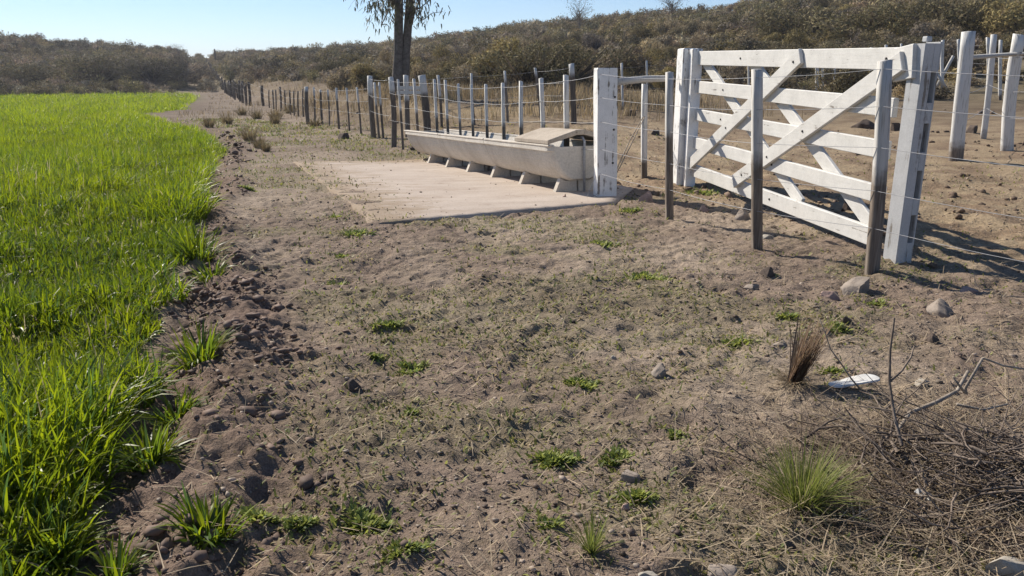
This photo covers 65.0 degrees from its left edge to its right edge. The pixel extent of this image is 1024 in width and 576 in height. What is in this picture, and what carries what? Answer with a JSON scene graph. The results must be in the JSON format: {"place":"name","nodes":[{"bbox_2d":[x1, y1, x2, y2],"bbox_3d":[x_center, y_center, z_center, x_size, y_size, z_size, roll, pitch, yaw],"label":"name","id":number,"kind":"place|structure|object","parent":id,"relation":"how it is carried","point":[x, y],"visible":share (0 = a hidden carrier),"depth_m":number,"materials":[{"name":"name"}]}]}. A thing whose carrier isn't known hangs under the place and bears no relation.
{"place":"outdoors","nodes":[
{"label":"outdoors","id":0,"kind":"place"},
{"bbox_2d":[0,0,741,57],"label":"sky","id":1,"kind":"structure","parent":0,"point":[198,26],"materials":[{"name":"blue"}]},
{"bbox_2d":[1,1,1023,575],"bbox_3d":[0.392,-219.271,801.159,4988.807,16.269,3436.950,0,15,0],"label":"ground","id":2,"kind":"structure","parent":0,"point":[423,237],"depth_m":4.33,"materials":[{"name":"soil"}]},
{"bbox_2d":[1,62,60,84],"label":"bush","id":3,"kind":"object","parent":2,"relation":"on","point":[33,72],"visible":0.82,"depth_m":97.93,"materials":[{"name":"green plant"}]},
{"bbox_2d":[0,482,117,574],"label":"wheat tuft","id":4,"kind":"object","parent":2,"relation":"on","point":[86,543],"visible":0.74,"depth_m":2.44,"materials":[{"name":"green plant"}]},
{"bbox_2d":[37,52,148,83],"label":"bush","id":5,"kind":"object","parent":2,"relation":"on","point":[90,67],"visible":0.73,"depth_m":102.21,"materials":[{"name":"green plant"}]},
{"bbox_2d":[75,529,156,575],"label":"wheat tuft","id":6,"kind":"object","parent":2,"relation":"on","point":[106,562],"visible":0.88,"depth_m":2.32,"materials":[{"name":"green plant"}]},
{"bbox_2d":[0,88,232,575],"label":"grass field","id":7,"kind":"structure","parent":2,"relation":"on","point":[64,165],"depth_m":5.54,"materials":[{"name":"green plant"}]},
{"bbox_2d":[93,416,200,478],"bbox_3d":[-1.314,0.596,2.923,0.359,0.301,0.341,0,15,0],"label":"wheat tuft","id":8,"kind":"object","parent":2,"relation":"on","point":[160,450],"visible":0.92,"depth_m":2.90,"materials":[{"name":"green plant"}]},
{"bbox_2d":[111,56,186,85],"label":"bush","id":9,"kind":"object","parent":2,"relation":"on","point":[163,72],"visible":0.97,"depth_m":106.21,"materials":[{"name":"green plant"}]},
{"bbox_2d":[136,380,217,430],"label":"wheat tuft","id":10,"kind":"object","parent":2,"relation":"on","point":[171,414],"visible":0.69,"depth_m":3.34,"materials":[{"name":"green plant"}]},
{"bbox_2d":[143,218,239,264],"bbox_3d":[-2.484,-0.317,6.279,0.718,0.479,0.670,9,17,30],"label":"wheat tuft","id":11,"kind":"object","parent":2,"relation":"on","point":[192,254],"visible":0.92,"depth_m":6.27,"materials":[{"name":"green plant"}]},
{"bbox_2d":[166,49,217,83],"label":"bush","id":12,"kind":"object","parent":2,"relation":"on","point":[189,72],"visible":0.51,"depth_m":114.54,"materials":[{"name":"green plant"}]},
{"bbox_2d":[146,316,239,372],"bbox_3d":[-1.595,0.306,4.055,0.508,0.338,0.485,0,15,0],"label":"grass tuft","id":13,"kind":"object","parent":2,"relation":"on","point":[200,351],"visible":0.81,"depth_m":4.05,"materials":[{"name":"green plant"}]},
{"bbox_2d":[152,480,257,552],"bbox_3d":[-0.919,0.698,2.429,0.302,0.215,0.316,0,15,0],"label":"wheat tuft","id":14,"kind":"object","parent":2,"relation":"on","point":[204,517],"visible":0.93,"depth_m":2.43,"materials":[{"name":"green plant"}]},
{"bbox_2d":[181,250,237,283],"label":"wheat tuft","id":15,"kind":"object","parent":2,"relation":"on","point":[209,275],"visible":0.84,"depth_m":5.72,"materials":[{"name":"green plant"}]},
{"bbox_2d":[232,124,263,140],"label":"dry tussock","id":16,"kind":"object","parent":2,"relation":"on","point":[249,135],"visible":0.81,"depth_m":21.02,"materials":[{"name":"plant"}]},
{"bbox_2d":[229,504,286,523],"bbox_3d":[-0.814,0.733,2.559,0.153,0.090,0.152,9,18,31],"label":"weed patch","id":17,"kind":"object","parent":2,"relation":"on","point":[261,514],"visible":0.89,"depth_m":2.55,"materials":[{"name":"green plant"}]},
{"bbox_2d":[205,57,387,138],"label":"wire fence","id":18,"kind":"object","parent":2,"relation":"on","point":[232,89],"visible":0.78,"depth_m":27.74,"materials":[{"name":"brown wood"}]},
{"bbox_2d":[281,514,318,536],"bbox_3d":[-0.668,0.741,2.534,0.127,0.054,0.084,0,15,0],"label":"weed patch","id":19,"kind":"object","parent":2,"relation":"on","point":[289,522],"visible":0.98,"depth_m":2.53,"materials":[{"name":"green plant"}]},
{"bbox_2d":[312,59,342,74],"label":"bush","id":20,"kind":"object","parent":2,"relation":"on","point":[326,66],"visible":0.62,"depth_m":71.08,"materials":[{"name":"green plant"}]},
{"bbox_2d":[325,64,355,90],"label":"bush","id":21,"kind":"object","parent":2,"relation":"on","point":[334,80],"visible":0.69,"depth_m":43.32,"materials":[{"name":"green plant"}]},
{"bbox_2d":[338,49,369,66],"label":"bush","id":22,"kind":"object","parent":2,"relation":"on","point":[348,58],"visible":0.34,"depth_m":73.72,"materials":[{"name":"green plant"}]},
{"bbox_2d":[324,492,398,536],"bbox_3d":[-0.485,0.742,2.603,0.262,0.095,0.192,0,15,0],"label":"weed patch","id":23,"kind":"object","parent":2,"relation":"on","point":[371,520],"visible":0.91,"depth_m":2.60,"materials":[{"name":"green plant"}]},
{"bbox_2d":[347,63,388,90],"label":"bush","id":24,"kind":"object","parent":2,"relation":"on","point":[362,72],"visible":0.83,"depth_m":39.12,"materials":[{"name":"green plant"}]},
{"bbox_2d":[367,318,403,333],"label":"weed patch","id":25,"kind":"object","parent":2,"relation":"on","point":[390,322],"visible":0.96,"depth_m":4.61,"materials":[{"name":"green plant"}]},
{"bbox_2d":[343,0,450,99],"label":"eucalyptus tree","id":26,"kind":"object","parent":2,"relation":"on","point":[402,48],"visible":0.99,"depth_m":29.88,"materials":[{"name":"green plant"}]},
{"bbox_2d":[372,537,436,562],"bbox_3d":[-0.323,0.776,2.391,0.194,0.062,0.113,-11,19,-36],"label":"weed patch","id":27,"kind":"object","parent":2,"relation":"on","point":[395,546],"visible":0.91,"depth_m":2.38,"materials":[{"name":"green plant"}]},
{"bbox_2d":[395,358,433,375],"bbox_3d":[-0.486,0.397,3.943,0.200,0.061,0.182,0,15,0],"label":"weed patch","id":28,"kind":"object","parent":2,"relation":"on","point":[409,366],"visible":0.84,"depth_m":3.97,"materials":[{"name":"green plant"}]},
{"bbox_2d":[410,62,434,84],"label":"bush","id":29,"kind":"object","parent":2,"relation":"on","point":[416,71],"visible":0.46,"depth_m":49.21,"materials":[{"name":"green plant"}]},
{"bbox_2d":[421,68,454,87],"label":"bush","id":30,"kind":"object","parent":2,"relation":"on","point":[432,76],"visible":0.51,"depth_m":37.76,"materials":[{"name":"green plant"}]},
{"bbox_2d":[431,42,462,62],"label":"bush","id":31,"kind":"object","parent":2,"relation":"on","point":[438,52],"visible":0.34,"depth_m":64.74,"materials":[{"name":"green plant"}]},
{"bbox_2d":[435,61,460,83],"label":"bush","id":32,"kind":"object","parent":2,"relation":"on","point":[445,67],"visible":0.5,"depth_m":43.62,"materials":[{"name":"green plant"}]},
{"bbox_2d":[294,158,633,224],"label":"concrete slab","id":33,"kind":"structure","parent":2,"relation":"on","point":[477,193],"depth_m":9.94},
{"bbox_2d":[404,128,593,191],"bbox_3d":[-0.428,-2.255,13.021,0.896,0.780,6.969,-6,14,-21],"label":"water trough","id":34,"kind":"object","parent":33,"relation":"on","point":[535,156],"visible":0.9,"depth_m":10.97,"materials":[{"name":"concrete"}]},
{"bbox_2d":[593,68,617,195],"bbox_3d":[1.094,-1.742,9.418,0.283,1.612,0.207,-2,15,-8],"label":"fence post","id":35,"kind":"object","parent":33,"relation":"on","point":[605,111],"visible":0.92,"depth_m":9.31,"materials":[{"name":"paint"}]},
{"bbox_2d":[617,75,664,84],"bbox_3d":[1.621,-2.529,9.781,0.088,0.116,1.398,11,19,36],"label":"tie rail","id":36,"kind":"object","parent":35,"relation":"attached to","point":[633,80],"visible":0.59,"depth_m":9.61,"materials":[{"name":"grey wood"}]},
{"bbox_2d":[152,68,802,133],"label":"dry grass","id":37,"kind":"structure","parent":2,"relation":"on","point":[555,93],"depth_m":28.77,"materials":[{"name":"plant"}]},
{"bbox_2d":[451,64,512,91],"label":"bush","id":38,"kind":"object","parent":2,"relation":"on","point":[464,73],"visible":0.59,"depth_m":35.23,"materials":[{"name":"green plant"}]},
{"bbox_2d":[397,63,576,136],"bbox_3d":[-0.500,-4.685,20.259,4.738,1.867,1.246,6,16,20],"label":"wire fence","id":39,"kind":"object","parent":2,"relation":"on","point":[422,88],"visible":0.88,"depth_m":20.40,"materials":[{"name":"grey wood"}]},
{"bbox_2d":[469,54,509,82],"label":"bush","id":40,"kind":"object","parent":2,"relation":"on","point":[487,63],"visible":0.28,"depth_m":37.77,"materials":[{"name":"green plant"}]},
{"bbox_2d":[388,75,593,174],"bbox_3d":[-0.860,-2.857,14.096,0.178,1.745,10.505,-6,16,-21],"label":"wire fence","id":41,"kind":"object","parent":2,"relation":"on","point":[565,81],"visible":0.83,"depth_m":13.45,"materials":[{"name":"grey wood"}]},
{"bbox_2d":[481,36,525,82],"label":"bush","id":42,"kind":"object","parent":2,"relation":"on","point":[501,44],"visible":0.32,"depth_m":42.78,"materials":[{"name":"green plant"}]},
{"bbox_2d":[0,0,1023,98],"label":"scrubland","id":43,"kind":"structure","parent":2,"relation":"on","point":[248,65],"depth_m":97.99,"materials":[{"name":"green plant"}]},
{"bbox_2d":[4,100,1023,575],"bbox_3d":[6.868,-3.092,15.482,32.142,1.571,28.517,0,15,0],"label":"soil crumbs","id":44,"kind":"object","parent":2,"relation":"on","point":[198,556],"visible":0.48,"depth_m":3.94,"materials":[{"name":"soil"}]},
{"bbox_2d":[465,44,587,89],"bbox_3d":[0.672,-10.254,37.427,6.247,2.452,4.144,-3,15,-11],"label":"bush","id":45,"kind":"object","parent":2,"relation":"on","point":[519,67],"visible":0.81,"depth_m":37.12,"materials":[{"name":"green plant"}]},
{"bbox_2d":[515,445,581,470],"bbox_3d":[0.149,0.645,3.046,0.240,0.061,0.188,-5,16,-17],"label":"weed patch","id":46,"kind":"object","parent":2,"relation":"on","point":[551,460],"visible":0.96,"depth_m":3.04,"materials":[{"name":"green plant"}]},
{"bbox_2d":[534,514,564,532],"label":"weed patch","id":47,"kind":"object","parent":2,"relation":"on","point":[556,521],"visible":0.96,"depth_m":2.57,"materials":[{"name":"green plant"}]},
{"bbox_2d":[90,127,1023,575],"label":"pebbles","id":48,"kind":"object","parent":2,"relation":"on","point":[580,515],"visible":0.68,"depth_m":3.43,"materials":[{"name":"grey stone"}]},
{"bbox_2d":[100,119,1023,575],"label":"straw litter","id":49,"kind":"object","parent":2,"relation":"on","point":[906,445],"visible":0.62,"depth_m":3.02,"materials":[{"name":"plant"}]},
{"bbox_2d":[103,116,1023,575],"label":"ground cover","id":50,"kind":"object","parent":2,"relation":"on","point":[265,124],"visible":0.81,"depth_m":3.94,"materials":[{"name":"green plant"}]},
{"bbox_2d":[550,31,599,44],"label":"bush","id":51,"kind":"object","parent":2,"relation":"on","point":[576,37],"visible":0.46,"depth_m":76.24,"materials":[{"name":"green plant"}]},
{"bbox_2d":[519,38,639,87],"bbox_3d":[2.884,-10.875,38.993,3.896,2.798,6.354,-13,20,-40],"label":"bush","id":52,"kind":"object","parent":2,"relation":"on","point":[589,69],"visible":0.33,"depth_m":38.31,"materials":[{"name":"green plant"}]},
{"bbox_2d":[566,0,593,27],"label":"bare tree","id":53,"kind":"object","parent":2,"relation":"on","point":[579,15],"visible":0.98,"depth_m":106.73,"materials":[{"name":"grey plant"}]},
{"bbox_2d":[561,375,602,390],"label":"weed patch","id":54,"kind":"object","parent":2,"relation":"on","point":[586,383],"visible":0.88,"depth_m":3.76,"materials":[{"name":"green plant"}]},
{"bbox_2d":[569,29,604,51],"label":"bush","id":55,"kind":"object","parent":2,"relation":"on","point":[596,43],"visible":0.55,"depth_m":63.82,"materials":[{"name":"green plant"}]},
{"bbox_2d":[552,505,626,568],"bbox_3d":[0.247,0.736,2.417,0.215,0.140,0.245,-7,16,-23],"label":"grass sprout","id":56,"kind":"object","parent":2,"relation":"on","point":[590,544],"depth_m":2.42,"materials":[{"name":"green plant"}]},
{"bbox_2d":[591,444,634,469],"bbox_3d":[0.387,0.644,3.037,0.174,0.057,0.149,0,15,0],"label":"weed patch","id":57,"kind":"object","parent":2,"relation":"on","point":[613,453],"visible":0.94,"depth_m":3.04,"materials":[{"name":"green plant"}]},
{"bbox_2d":[576,44,652,82],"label":"bush","id":58,"kind":"object","parent":2,"relation":"on","point":[637,61],"visible":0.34,"depth_m":38.51,"materials":[{"name":"green plant"}]},
{"bbox_2d":[620,469,640,482],"bbox_3d":[0.430,0.685,2.896,0.079,0.050,0.046,6,16,21],"label":"stone","id":59,"kind":"object","parent":2,"relation":"on","point":[628,477],"visible":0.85,"depth_m":2.88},
{"bbox_2d":[612,487,659,507],"bbox_3d":[0.419,0.712,2.743,0.181,0.064,0.127,0,15,0],"label":"weed patch","id":60,"kind":"object","parent":2,"relation":"on","point":[637,493],"visible":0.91,"depth_m":2.74,"materials":[{"name":"green plant"}]},
{"bbox_2d":[607,37,668,59],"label":"bush","id":61,"kind":"object","parent":2,"relation":"on","point":[648,45],"visible":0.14,"depth_m":49.92,"materials":[{"name":"green plant"}]},
{"bbox_2d":[641,84,647,178],"bbox_3d":[1.816,-2.119,11.014,0.116,1.317,0.069,-4,16,-16],"label":"lone stake","id":62,"kind":"object","parent":2,"relation":"on","point":[644,99],"visible":0.93,"depth_m":10.98,"materials":[{"name":"grey wood"}]},
{"bbox_2d":[619,271,672,280],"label":"weed patch","id":63,"kind":"object","parent":2,"relation":"on","point":[647,275],"visible":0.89,"depth_m":5.69,"materials":[{"name":"green plant"}]},
{"bbox_2d":[631,24,661,40],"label":"bush","id":64,"kind":"object","parent":2,"relation":"on","point":[648,33],"visible":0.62,"depth_m":65.20,"materials":[{"name":"green plant"}]},
{"bbox_2d":[651,362,665,378],"bbox_3d":[0.701,0.405,3.848,0.070,0.098,0.070,0,15,0],"label":"stone","id":65,"kind":"object","parent":2,"relation":"on","point":[658,370],"visible":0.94,"depth_m":3.83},
{"bbox_2d":[644,46,673,67],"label":"bush","id":66,"kind":"object","parent":2,"relation":"on","point":[663,56],"visible":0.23,"depth_m":46.40,"materials":[{"name":"green plant"}]},
{"bbox_2d":[651,66,675,91],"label":"bush","id":67,"kind":"object","parent":2,"relation":"on","point":[661,85],"visible":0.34,"depth_m":35.21,"materials":[{"name":"green plant"}]},
{"bbox_2d":[652,18,688,34],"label":"bush","id":68,"kind":"object","parent":2,"relation":"on","point":[660,27],"visible":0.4,"depth_m":69.15,"materials":[{"name":"green plant"}]},
{"bbox_2d":[659,0,685,16],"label":"bare tree","id":69,"kind":"object","parent":2,"relation":"on","point":[672,8],"visible":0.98,"depth_m":102.66,"materials":[{"name":"grey plant"}]},
{"bbox_2d":[673,48,702,186],"bbox_3d":[2.247,-2.148,10.347,0.222,1.797,0.387,-2,15,-8],"label":"gate post","id":70,"kind":"object","parent":2,"relation":"on","point":[685,121],"visible":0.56,"depth_m":10.23,"materials":[{"name":"paint"}]},
{"bbox_2d":[689,44,916,244],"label":"farm gate","id":71,"kind":"structure","parent":70,"relation":"attached to","point":[797,130],"depth_m":7.47,"materials":[{"name":"paint"}]},
{"bbox_2d":[707,563,736,575],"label":"stone","id":72,"kind":"object","parent":2,"relation":"on","point":[730,569],"visible":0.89,"depth_m":2.32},
{"bbox_2d":[711,13,740,34],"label":"bush","id":73,"kind":"object","parent":2,"relation":"on","point":[731,19],"visible":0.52,"depth_m":67.42,"materials":[{"name":"green plant"}]},
{"bbox_2d":[726,66,750,84],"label":"bush","id":74,"kind":"object","parent":2,"relation":"on","point":[738,74],"visible":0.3,"depth_m":34.73,"materials":[{"name":"green plant"}]},
{"bbox_2d":[720,334,759,347],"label":"weed patch","id":75,"kind":"object","parent":2,"relation":"on","point":[727,340],"visible":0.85,"depth_m":4.36,"materials":[{"name":"green plant"}]},
{"bbox_2d":[697,37,786,50],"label":"bush","id":76,"kind":"object","parent":2,"relation":"on","point":[750,43],"visible":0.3,"depth_m":48.40,"materials":[{"name":"green plant"}]},
{"bbox_2d":[734,28,758,44],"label":"bush","id":77,"kind":"object","parent":2,"relation":"on","point":[746,34],"visible":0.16,"depth_m":54.07,"materials":[{"name":"green plant"}]},
{"bbox_2d":[549,365,1023,575],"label":"dry grass litter","id":78,"kind":"object","parent":2,"relation":"on","point":[903,501],"visible":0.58,"depth_m":2.72,"materials":[{"name":"plant"}]},
{"bbox_2d":[738,6,856,42],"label":"bush","id":79,"kind":"object","parent":2,"relation":"on","point":[789,25],"visible":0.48,"depth_m":55.93,"materials":[{"name":"green plant"}]},
{"bbox_2d":[762,311,835,394],"bbox_3d":[1.303,0.287,3.674,0.328,0.342,0.343,12,19,37],"label":"dry grass tuft","id":80,"kind":"object","parent":2,"relation":"on","point":[802,362],"visible":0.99,"depth_m":3.70,"materials":[{"name":"plant"}]},
{"bbox_2d":[781,25,820,48],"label":"bush","id":81,"kind":"object","parent":2,"relation":"on","point":[791,37],"visible":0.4,"depth_m":46.78,"materials":[{"name":"green plant"}]},
{"bbox_2d":[727,427,879,534],"bbox_3d":[0.980,0.629,2.671,0.518,0.288,0.489,0,15,0],"label":"grass tussock","id":82,"kind":"object","parent":2,"relation":"on","point":[798,492],"depth_m":2.68,"materials":[{"name":"green plant"}]},
{"bbox_2d":[600,60,1023,274],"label":"wire fence","id":83,"kind":"object","parent":2,"relation":"on","point":[883,107],"visible":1,"depth_m":5.88,"materials":[{"name":"grey wood"}]},
{"bbox_2d":[818,320,852,335],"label":"weed patch","id":84,"kind":"object","parent":2,"relation":"on","point":[838,327],"visible":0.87,"depth_m":4.52,"materials":[{"name":"green plant"}]},
{"bbox_2d":[808,69,873,92],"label":"bush","id":85,"kind":"object","parent":2,"relation":"on","point":[845,82],"visible":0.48,"depth_m":29.41,"materials":[{"name":"green plant"}]},
{"bbox_2d":[828,374,880,387],"bbox_3d":[1.555,0.422,3.655,0.241,0.030,0.078,-3,20,-3],"label":"white scrap","id":86,"kind":"object","parent":2,"relation":"on","point":[857,379],"visible":0.93,"depth_m":3.65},
{"bbox_2d":[840,276,869,294],"bbox_3d":[2.293,0.001,5.377,0.226,0.149,0.140,-11,18,-35],"label":"stone","id":87,"kind":"object","parent":2,"relation":"on","point":[860,284],"visible":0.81,"depth_m":5.34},
{"bbox_2d":[691,318,1023,575],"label":"brush pile","id":88,"kind":"object","parent":2,"relation":"on","point":[975,450],"visible":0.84,"depth_m":2.79,"materials":[{"name":"wood"}]},
{"bbox_2d":[889,357,1023,452],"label":"dry branch","id":89,"kind":"object","parent":88,"relation":"on","point":[946,396],"visible":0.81,"depth_m":3.40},
{"bbox_2d":[841,34,884,72],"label":"bush","id":90,"kind":"object","parent":2,"relation":"on","point":[857,44],"visible":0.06,"depth_m":35.19,"materials":[{"name":"green plant"}]},
{"bbox_2d":[851,119,874,128],"bbox_3d":[7.783,-3.573,17.710,0.527,0.286,0.402,0,15,0],"label":"soil clod","id":91,"kind":"object","parent":2,"relation":"on","point":[866,124],"visible":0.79,"depth_m":17.62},
{"bbox_2d":[800,0,932,43],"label":"bush","id":92,"kind":"object","parent":2,"relation":"on","point":[860,18],"visible":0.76,"depth_m":46.04,"materials":[{"name":"green plant"}]},
{"bbox_2d":[857,30,891,46],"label":"bush","id":93,"kind":"object","parent":2,"relation":"on","point":[878,39],"visible":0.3,"depth_m":43.82,"materials":[{"name":"green plant"}]},
{"bbox_2d":[880,20,922,39],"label":"bush","id":94,"kind":"object","parent":2,"relation":"on","point":[901,31],"visible":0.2,"depth_m":44.43,"materials":[{"name":"green plant"}]},
{"bbox_2d":[883,36,942,263],"bbox_3d":[2.992,-0.983,6.027,0.168,1.724,0.150,-5,16,-17],"label":"slotted post","id":95,"kind":"object","parent":2,"relation":"on","point":[919,94],"visible":0.86,"depth_m":5.98,"materials":[{"name":"paint"}]},
{"bbox_2d":[875,34,960,47],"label":"bush","id":96,"kind":"object","parent":2,"relation":"on","point":[919,41],"visible":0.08,"depth_m":38.52,"materials":[{"name":"green plant"}]},
{"bbox_2d":[908,18,946,42],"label":"bush","id":97,"kind":"object","parent":2,"relation":"on","point":[924,29],"visible":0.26,"depth_m":42.65,"materials":[{"name":"green plant"}]},
{"bbox_2d":[862,0,1011,32],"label":"bush","id":98,"kind":"object","parent":2,"relation":"on","point":[953,14],"visible":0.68,"depth_m":44.43,"materials":[{"name":"green plant"}]},
{"bbox_2d":[926,298,954,317],"bbox_3d":[2.592,0.125,4.871,0.171,0.135,0.183,13,20,40],"label":"stone","id":99,"kind":"object","parent":2,"relation":"on","point":[938,308],"visible":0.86,"depth_m":4.82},
{"bbox_2d":[936,32,960,74],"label":"bush","id":100,"kind":"object","parent":2,"relation":"on","point":[950,44],"visible":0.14,"depth_m":33.37,"materials":[{"name":"green plant"}]},
{"bbox_2d":[926,17,970,37],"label":"bush","id":101,"kind":"object","parent":2,"relation":"on","point":[938,25],"visible":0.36,"depth_m":42.89,"materials":[{"name":"green plant"}]},
{"bbox_2d":[942,20,979,47],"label":"bush","id":102,"kind":"object","parent":2,"relation":"on","point":[952,31],"visible":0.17,"depth_m":42.77,"materials":[{"name":"green plant"}]},
{"bbox_2d":[939,42,1003,73],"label":"bush","id":103,"kind":"object","parent":2,"relation":"on","point":[975,65],"visible":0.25,"depth_m":33.58,"materials":[{"name":"green plant"}]},
{"bbox_2d":[936,37,1023,99],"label":"corral fence","id":104,"kind":"object","parent":2,"relation":"on","point":[942,75],"visible":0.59,"depth_m":29.95,"materials":[{"name":"white wood"}]},
{"bbox_2d":[948,31,1023,160],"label":"corral fence","id":105,"kind":"object","parent":2,"relation":"on","point":[967,56],"visible":0.95,"depth_m":12.96,"materials":[{"name":"white wood"}]},
{"bbox_2d":[983,57,1008,81],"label":"bush","id":106,"kind":"object","parent":2,"relation":"on","point":[1004,68],"visible":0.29,"depth_m":31.16,"materials":[{"name":"green plant"}]},
{"bbox_2d":[978,0,1023,36],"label":"bush","id":107,"kind":"object","parent":2,"relation":"on","point":[1003,15],"visible":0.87,"depth_m":41.72,"materials":[{"name":"green plant"}]},
{"bbox_2d":[985,556,1023,575],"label":"stone","id":108,"kind":"object","parent":2,"relation":"on","point":[1014,565],"visible":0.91,"depth_m":2.29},
{"bbox_2d":[998,30,1023,52],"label":"bush","id":109,"kind":"object","parent":2,"relation":"on","point":[1009,40],"visible":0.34,"depth_m":38.02,"materials":[{"name":"green plant"}]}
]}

